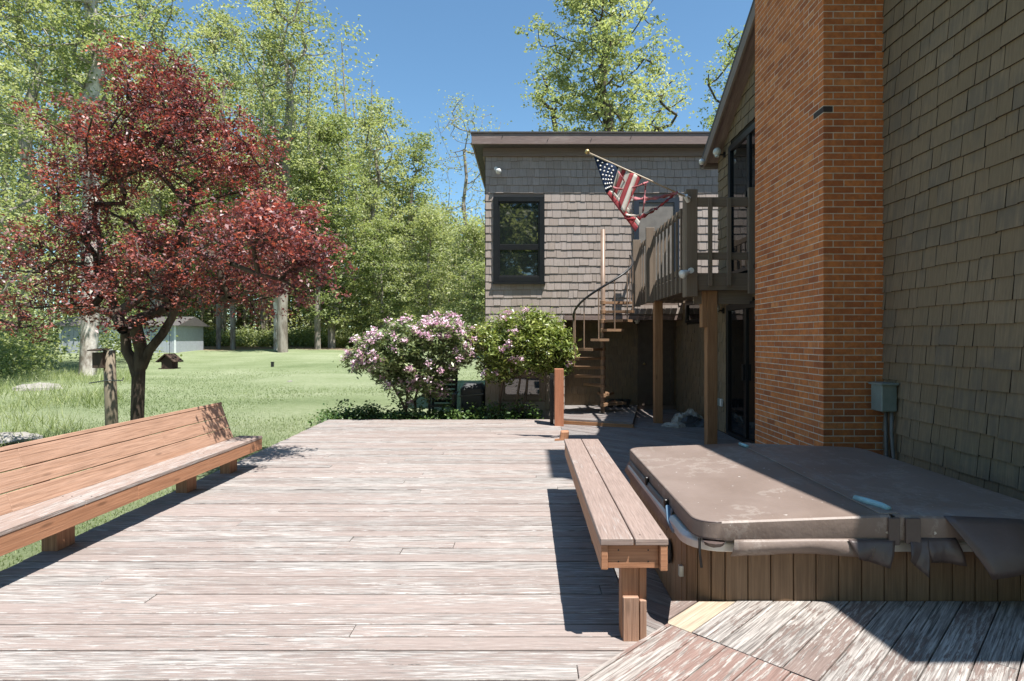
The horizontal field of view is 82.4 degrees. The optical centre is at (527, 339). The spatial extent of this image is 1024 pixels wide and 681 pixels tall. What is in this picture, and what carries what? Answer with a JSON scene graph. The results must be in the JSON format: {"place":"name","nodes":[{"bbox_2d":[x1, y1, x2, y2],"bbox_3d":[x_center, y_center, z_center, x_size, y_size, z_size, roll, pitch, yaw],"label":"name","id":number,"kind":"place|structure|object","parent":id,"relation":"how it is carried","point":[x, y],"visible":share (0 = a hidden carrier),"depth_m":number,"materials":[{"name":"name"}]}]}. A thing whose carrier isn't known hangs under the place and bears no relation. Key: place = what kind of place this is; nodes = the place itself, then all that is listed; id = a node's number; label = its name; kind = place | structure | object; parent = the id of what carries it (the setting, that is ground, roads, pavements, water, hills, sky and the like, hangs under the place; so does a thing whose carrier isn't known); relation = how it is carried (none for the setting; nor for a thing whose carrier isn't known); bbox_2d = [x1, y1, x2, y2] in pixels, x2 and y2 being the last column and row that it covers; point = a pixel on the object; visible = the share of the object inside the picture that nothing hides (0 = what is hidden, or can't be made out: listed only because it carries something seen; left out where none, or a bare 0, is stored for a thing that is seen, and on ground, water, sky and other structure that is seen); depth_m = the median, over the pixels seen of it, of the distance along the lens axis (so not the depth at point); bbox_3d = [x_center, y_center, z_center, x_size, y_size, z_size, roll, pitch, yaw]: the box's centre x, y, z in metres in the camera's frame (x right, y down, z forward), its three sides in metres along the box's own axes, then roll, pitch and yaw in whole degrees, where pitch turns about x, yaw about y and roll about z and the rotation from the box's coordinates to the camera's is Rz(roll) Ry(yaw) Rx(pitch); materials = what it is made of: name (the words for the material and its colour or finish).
{"place":"outdoors","nodes":[
{"label":"outdoors","id":0,"kind":"place"},
{"bbox_2d":[0,345,484,570],"bbox_3d":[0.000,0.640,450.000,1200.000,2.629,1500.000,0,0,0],"label":"lawn","id":1,"kind":"structure","parent":0,"point":[311,361],"depth_m":18.14,"materials":[{"name":"green plant"}]},
{"bbox_2d":[0,432,42,445],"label":"rock","id":2,"kind":"object","parent":1,"relation":"on","point":[20,439],"visible":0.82,"depth_m":10.34,"materials":[{"name":"grey stone"}]},
{"bbox_2d":[12,382,63,390],"bbox_3d":[-14.950,1.484,17.998,1.427,0.324,1.049,0,0,0],"label":"rock","id":3,"kind":"object","parent":1,"relation":"on","point":[36,385],"visible":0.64,"depth_m":17.72,"materials":[{"name":"grey stone"}]},
{"bbox_2d":[0,0,129,335],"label":"broadleaf tree","id":4,"kind":"object","parent":1,"relation":"on","point":[27,142],"visible":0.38,"depth_m":33.86,"materials":[{"name":"green plant"}]},
{"bbox_2d":[0,364,130,446],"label":"tall grass","id":5,"kind":"structure","parent":1,"relation":"on","point":[30,376],"depth_m":15.97,"materials":[{"name":"green plant"}]},
{"bbox_2d":[0,0,132,345],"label":"broadleaf tree","id":6,"kind":"object","parent":1,"relation":"on","point":[11,64],"visible":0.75,"depth_m":19.72,"materials":[{"name":"green plant"}]},
{"bbox_2d":[0,0,180,375],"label":"broadleaf tree","id":7,"kind":"object","parent":1,"relation":"on","point":[91,86],"visible":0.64,"depth_m":22.28,"materials":[{"name":"green plant"}]},
{"bbox_2d":[0,292,182,377],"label":"brush","id":8,"kind":"object","parent":1,"relation":"on","point":[24,353],"visible":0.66,"depth_m":24.28,"materials":[{"name":"green plant"}]},
{"bbox_2d":[87,348,123,463],"bbox_3d":[-6.029,1.038,8.350,0.431,1.810,0.295,0,0,-34],"label":"birdhouse post","id":9,"kind":"object","parent":1,"relation":"on","point":[105,359],"visible":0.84,"depth_m":8.33,"materials":[{"name":"brown wood"}]},
{"bbox_2d":[0,402,261,555],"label":"backed bench","id":10,"kind":"object","parent":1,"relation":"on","point":[49,512],"visible":0.94,"depth_m":4.90,"materials":[{"name":"brown wood"}]},
{"bbox_2d":[55,317,209,352],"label":"garden shed","id":11,"kind":"structure","parent":1,"relation":"on","point":[189,333],"depth_m":36.08,"materials":[{"name":"white paint"}]},
{"bbox_2d":[112,327,131,352],"bbox_3d":[-24.848,0.066,35.972,1.540,1.600,0.013,0,0,0],"label":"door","id":12,"kind":"structure","parent":11,"relation":"in","point":[118,351],"depth_m":35.96,"materials":[{"name":"white"}]},
{"bbox_2d":[37,0,234,316],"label":"broadleaf tree","id":13,"kind":"object","parent":1,"relation":"on","point":[156,206],"visible":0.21,"depth_m":40.52,"materials":[{"name":"green plant"}]},
{"bbox_2d":[0,30,357,456],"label":"purple leaf tree","id":14,"kind":"object","parent":1,"relation":"on","point":[286,234],"visible":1,"depth_m":8.58,"materials":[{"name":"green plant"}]},
{"bbox_2d":[155,311,182,368],"bbox_3d":[-5.332,0.014,8.700,0.279,0.855,0.240,0,0,0],"label":"birdhouse","id":15,"kind":"object","parent":14,"relation":"hanging from","point":[169,360],"visible":1,"depth_m":8.62,"materials":[{"name":"brown wood"}]},
{"bbox_2d":[169,144,251,348],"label":"broadleaf tree","id":16,"kind":"object","parent":1,"relation":"on","point":[218,332],"visible":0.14,"depth_m":41.24,"materials":[{"name":"green plant"}]},
{"bbox_2d":[137,0,306,345],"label":"broadleaf tree","id":17,"kind":"object","parent":1,"relation":"on","point":[216,45],"visible":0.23,"depth_m":45.55,"materials":[{"name":"green plant"}]},
{"bbox_2d":[187,151,258,349],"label":"broadleaf tree","id":18,"kind":"object","parent":1,"relation":"on","point":[232,334],"visible":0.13,"depth_m":40.36,"materials":[{"name":"green plant"}]},
{"bbox_2d":[0,0,484,342],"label":"woodland","id":19,"kind":"object","parent":1,"relation":"on","point":[300,319],"depth_m":53.40,"materials":[{"name":"plant"}]},
{"bbox_2d":[38,295,484,347],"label":"undergrowth","id":20,"kind":"object","parent":1,"relation":"on","point":[265,338],"visible":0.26,"depth_m":44.58,"materials":[{"name":"green plant"}]},
{"bbox_2d":[211,0,341,352],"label":"broadleaf tree","id":21,"kind":"object","parent":1,"relation":"on","point":[277,8],"visible":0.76,"depth_m":36.51,"materials":[{"name":"green plant"}]},
{"bbox_2d":[234,134,340,349],"bbox_3d":[-16.305,-6.426,38.517,7.174,14.571,5.621,0,0,0],"label":"broadleaf tree","id":22,"kind":"object","parent":1,"relation":"on","point":[275,316],"visible":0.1,"depth_m":38.59,"materials":[{"name":"green plant"}]},
{"bbox_2d":[288,151,368,348],"bbox_3d":[-14.307,-5.923,39.769,6.380,13.505,5.716,0,0,-37],"label":"broadleaf tree","id":23,"kind":"object","parent":1,"relation":"on","point":[313,174],"visible":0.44,"depth_m":39.29,"materials":[{"name":"green plant"}]},
{"bbox_2d":[290,107,390,347],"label":"broadleaf tree","id":24,"kind":"object","parent":1,"relation":"on","point":[333,310],"visible":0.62,"depth_m":40.65,"materials":[{"name":"green plant"}]},
{"bbox_2d":[299,95,419,325],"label":"broadleaf tree","id":25,"kind":"object","parent":1,"relation":"on","point":[367,123],"visible":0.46,"depth_m":46.48,"materials":[{"name":"green plant"}]},
{"bbox_2d":[338,212,416,347],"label":"broadleaf tree","id":26,"kind":"object","parent":1,"relation":"on","point":[392,309],"visible":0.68,"depth_m":41.42,"materials":[{"name":"green plant"}]},
{"bbox_2d":[333,307,482,419],"bbox_3d":[-2.460,0.546,12.266,3.148,2.469,2.249,0,0,0],"label":"rhododendron","id":27,"kind":"object","parent":1,"relation":"on","point":[408,369],"visible":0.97,"depth_m":11.83,"materials":[{"name":"pink plant"}]},
{"bbox_2d":[364,122,461,321],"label":"broadleaf tree","id":28,"kind":"object","parent":1,"relation":"on","point":[419,145],"visible":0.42,"depth_m":49.58,"materials":[{"name":"green plant"}]},
{"bbox_2d":[362,201,484,331],"bbox_3d":[-7.035,-3.885,40.374,8.156,10.718,6.965,0,0,0],"label":"broadleaf tree","id":29,"kind":"object","parent":1,"relation":"on","point":[434,253],"visible":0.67,"depth_m":39.55,"materials":[{"name":"green plant"}]},
{"bbox_2d":[308,394,543,425],"bbox_3d":[-2.085,1.634,12.179,4.892,0.955,1.174,0,0,0],"label":"ground cover","id":30,"kind":"object","parent":1,"relation":"on","point":[358,413],"visible":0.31,"depth_m":12.04,"materials":[{"name":"green plant"}]},
{"bbox_2d":[462,304,581,418],"bbox_3d":[-0.132,0.491,12.116,2.494,2.446,1.839,0,0,0],"label":"rhododendron","id":31,"kind":"object","parent":30,"relation":"on","point":[537,346],"visible":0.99,"depth_m":11.83,"materials":[{"name":"green plant"}]},
{"bbox_2d":[426,369,458,416],"bbox_3d":[-1.850,1.258,12.780,0.630,1.206,0.720,0,0,0],"label":"patio chair","id":32,"kind":"object","parent":1,"relation":"on","point":[453,397],"visible":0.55,"depth_m":12.90,"materials":[{"name":"black plastic"}]},
{"bbox_2d":[429,211,484,351],"bbox_3d":[-3.470,-3.259,36.775,5.698,9.322,6.786,0,0,0],"label":"broadleaf tree","id":33,"kind":"object","parent":1,"relation":"on","point":[471,315],"visible":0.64,"depth_m":36.46,"materials":[{"name":"green plant"}]},
{"bbox_2d":[415,90,511,329],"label":"broadleaf tree","id":34,"kind":"object","parent":1,"relation":"on","point":[463,205],"visible":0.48,"depth_m":43.83,"materials":[{"name":"green plant"}]},
{"bbox_2d":[460,382,484,419],"bbox_3d":[-1.240,1.450,13.220,0.524,0.920,0.760,0,0,0],"label":"covered grill","id":35,"kind":"object","parent":1,"relation":"on","point":[472,392],"visible":0.74,"depth_m":12.90,"materials":[{"name":"black fabric"}]},
{"bbox_2d":[515,43,594,130],"bbox_3d":[1.630,-8.005,34.271,5.674,18.105,5.220,0,0,39],"label":"broadleaf tree","id":36,"kind":"object","parent":1,"relation":"on","point":[540,94],"visible":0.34,"depth_m":33.46,"materials":[{"name":"green plant"}]},
{"bbox_2d":[470,131,717,419],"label":"house wing","id":37,"kind":"structure","parent":1,"relation":"on","point":[551,210],"depth_m":12.79,"materials":[{"name":"grey wood"}]},
{"bbox_2d":[494,167,500,173],"bbox_3d":[-0.657,-3.667,12.709,0.127,0.188,0.209,0,0,-20],"label":"floodlight","id":38,"kind":"object","parent":37,"relation":"attached to","point":[497,170],"visible":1,"depth_m":12.64,"materials":[{"name":"white plastic"}]},
{"bbox_2d":[493,196,544,281],"bbox_3d":[-0.200,-2.180,12.768,1.120,1.860,0.056,0,0,0],"label":"window","id":39,"kind":"structure","parent":37,"relation":"in","point":[518,221],"depth_m":12.78,"materials":[{"name":"black glass"}]},
{"bbox_2d":[499,372,544,400],"bbox_3d":[-0.125,1.030,12.768,1.010,0.620,0.056,0,0,0],"label":"cellar window","id":40,"kind":"structure","parent":37,"relation":"in","point":[536,389],"depth_m":12.76,"materials":[{"name":"grey glass"}]},
{"bbox_2d":[638,321,673,404],"bbox_3d":[2.910,0.545,13.306,0.820,1.930,0.092,0,0,0],"label":"entry door","id":41,"kind":"structure","parent":37,"relation":"in","point":[645,328],"depth_m":13.32,"materials":[{"name":"brown wood"}]},
{"bbox_2d":[634,197,678,285],"bbox_3d":[2.805,-2.050,12.749,0.990,2.080,0.108,0,0,0],"label":"balcony door","id":42,"kind":"structure","parent":37,"relation":"in","point":[669,209],"depth_m":12.76,"materials":[{"name":"grey glass"}]},
{"bbox_2d":[513,0,683,130],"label":"broadleaf tree","id":43,"kind":"object","parent":1,"relation":"on","point":[608,42],"visible":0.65,"depth_m":26.72,"materials":[{"name":"green plant"}]},
{"bbox_2d":[628,52,697,130],"bbox_3d":[7.697,-7.534,32.869,5.445,17.245,6.530,0,0,0],"label":"broadleaf tree","id":44,"kind":"object","parent":1,"relation":"on","point":[657,118],"visible":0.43,"depth_m":32.49,"materials":[{"name":"green plant"}]},
{"bbox_2d":[683,25,744,130],"bbox_3d":[9.873,-7.085,28.945,4.663,16.662,5.103,0,0,0],"label":"broadleaf tree","id":45,"kind":"object","parent":1,"relation":"on","point":[709,119],"visible":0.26,"depth_m":28.88,"materials":[{"name":"green plant"}]},
{"bbox_2d":[676,0,1023,500],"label":"house","id":46,"kind":"structure","parent":1,"relation":"on","point":[873,150],"depth_m":5.87,"materials":[{"name":"brown"}]},
{"bbox_2d":[685,301,699,322],"bbox_3d":[3.369,-0.575,11.850,0.055,0.470,1.200,0,0,0],"label":"small window","id":47,"kind":"structure","parent":46,"relation":"in","point":[692,311],"depth_m":12.00,"materials":[{"name":"black glass"}]},
{"bbox_2d":[633,187,754,444],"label":"balcony","id":48,"kind":"structure","parent":46,"relation":"attached to","point":[709,291],"depth_m":8.78,"materials":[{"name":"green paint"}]},
{"bbox_2d":[585,149,690,231],"bbox_3d":[1.625,-2.190,8.621,1.575,1.219,0.144,0,0,-2],"label":"flag","id":49,"kind":"object","parent":48,"relation":"attached to","point":[621,182],"visible":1,"depth_m":8.61,"materials":[{"name":"multicoloured fabric"}]},
{"bbox_2d":[679,268,693,278],"bbox_3d":[2.332,-0.969,8.567,0.231,0.164,0.124,0,0,-6],"label":"floodlight","id":50,"kind":"object","parent":48,"relation":"attached to","point":[683,274],"visible":1,"depth_m":8.55,"materials":[{"name":"white plastic"}]},
{"bbox_2d":[713,147,725,157],"bbox_3d":[3.279,-3.207,10.050,0.202,0.170,0.143,0,0,0],"label":"wall lamp","id":51,"kind":"object","parent":46,"relation":"attached to","point":[717,152],"visible":1,"depth_m":10.01,"materials":[{"name":"white glass"}]},
{"bbox_2d":[717,398,722,406],"bbox_3d":[3.360,1.105,10.225,0.040,0.130,0.210,0,0,0],"label":"outlet box","id":52,"kind":"object","parent":46,"relation":"attached to","point":[719,401],"visible":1,"depth_m":10.25,"materials":[{"name":"white plastic"}]},
{"bbox_2d":[717,304,724,313],"bbox_3d":[3.279,-0.527,10.100,0.202,0.170,0.143,0,0,0],"label":"wall lamp","id":53,"kind":"object","parent":46,"relation":"attached to","point":[719,310],"visible":0.52,"depth_m":10.05,"materials":[{"name":"black plastic"}]},
{"bbox_2d":[726,300,754,442],"bbox_3d":[3.354,0.510,9.040,0.085,2.160,1.680,0,0,0],"label":"lower sliding door","id":54,"kind":"structure","parent":46,"relation":"in","point":[740,318],"depth_m":9.24,"materials":[{"name":"black glass"}]},
{"bbox_2d":[728,122,754,272],"bbox_3d":[3.354,-2.130,8.915,0.085,2.160,1.730,0,0,0],"label":"upper sliding door","id":55,"kind":"structure","parent":46,"relation":"in","point":[741,153],"depth_m":9.29,"materials":[{"name":"black glass"}]},
{"bbox_2d":[868,382,898,458],"bbox_3d":[3.470,1.008,5.710,0.170,1.165,0.220,0,0,0],"label":"electrical box","id":56,"kind":"object","parent":46,"relation":"attached to","point":[884,397],"visible":0.77,"depth_m":5.64,"materials":[{"name":"grey metal"}]},
{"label":"deck joists","id":57,"kind":"structure","parent":1,"relation":"on","visible":0},
{"bbox_2d":[0,419,639,680],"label":"deck","id":58,"kind":"structure","parent":57,"relation":"on","point":[395,550],"depth_m":3.98,"materials":[{"name":"paint"}]},
{"bbox_2d":[550,368,563,425],"bbox_3d":[0.540,1.105,11.050,0.240,1.110,0.500,0,0,0],"label":"newel post","id":59,"kind":"object","parent":58,"relation":"on","point":[557,398],"visible":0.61,"depth_m":10.80,"materials":[{"name":"brown wood"}]},
{"bbox_2d":[555,430,568,440],"bbox_3d":[0.533,1.540,9.341,0.262,0.152,0.127,0,0,-13],"label":"post stub","id":60,"kind":"object","parent":58,"relation":"on","point":[564,434],"visible":0.91,"depth_m":9.29,"materials":[{"name":"brown wood"}]},
{"bbox_2d":[564,439,667,640],"bbox_3d":[0.556,1.328,4.590,0.357,0.568,3.060,0,0,0],"label":"deck bench","id":61,"kind":"object","parent":58,"relation":"on","point":[629,539],"visible":0.99,"depth_m":3.26,"materials":[{"name":"brown wood"}]},
{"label":"platform riser","id":62,"kind":"structure","parent":58,"relation":"on","visible":0},
{"bbox_2d":[576,601,1023,680],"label":"platform","id":63,"kind":"structure","parent":62,"relation":"on","point":[838,641],"depth_m":2.75,"materials":[{"name":"paint"}]},
{"bbox_2d":[0,0,752,331],"label":"sky","id":64,"kind":"structure","parent":0,"point":[423,48],"materials":[{"name":"blue"}]},
{"bbox_2d":[572,229,633,412],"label":"spiral staircase","id":65,"kind":"structure","parent":0,"point":[603,394],"depth_m":11.90,"materials":[{"name":"brown metal"}]},
{"bbox_2d":[606,399,630,407],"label":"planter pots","id":66,"kind":"object","parent":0,"point":[623,400],"visible":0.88,"depth_m":12.89,"materials":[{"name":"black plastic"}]},
{"bbox_2d":[561,410,1023,676],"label":"side deck","id":67,"kind":"structure","parent":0,"point":[618,443],"depth_m":9.37,"materials":[{"name":"grey paint"}]},
{"bbox_2d":[564,405,636,427],"bbox_3d":[1.577,1.558,11.956,1.846,0.100,2.789,0,0,0],"label":"landing","id":68,"kind":"object","parent":67,"relation":"on","point":[593,415],"visible":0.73,"depth_m":11.54,"materials":[{"name":"grey paint"}]},
{"bbox_2d":[661,408,703,427],"bbox_3d":[2.942,1.468,10.998,0.955,0.284,0.888,0,0,0],"label":"rag pile","id":69,"kind":"object","parent":67,"relation":"on","point":[689,417],"visible":0.89,"depth_m":10.81,"materials":[{"name":"fabric"}]},
{"bbox_2d":[627,465,1023,603],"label":"hot tub","id":70,"kind":"object","parent":67,"relation":"on","point":[721,575],"visible":0.28,"depth_m":3.20,"materials":[{"name":"brown wood"}]},
{"bbox_2d":[624,442,1023,579],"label":"hot tub cover","id":71,"kind":"object","parent":70,"relation":"on","point":[750,499],"visible":0.99,"depth_m":3.40,"materials":[{"name":"brown plastic"}]}
]}

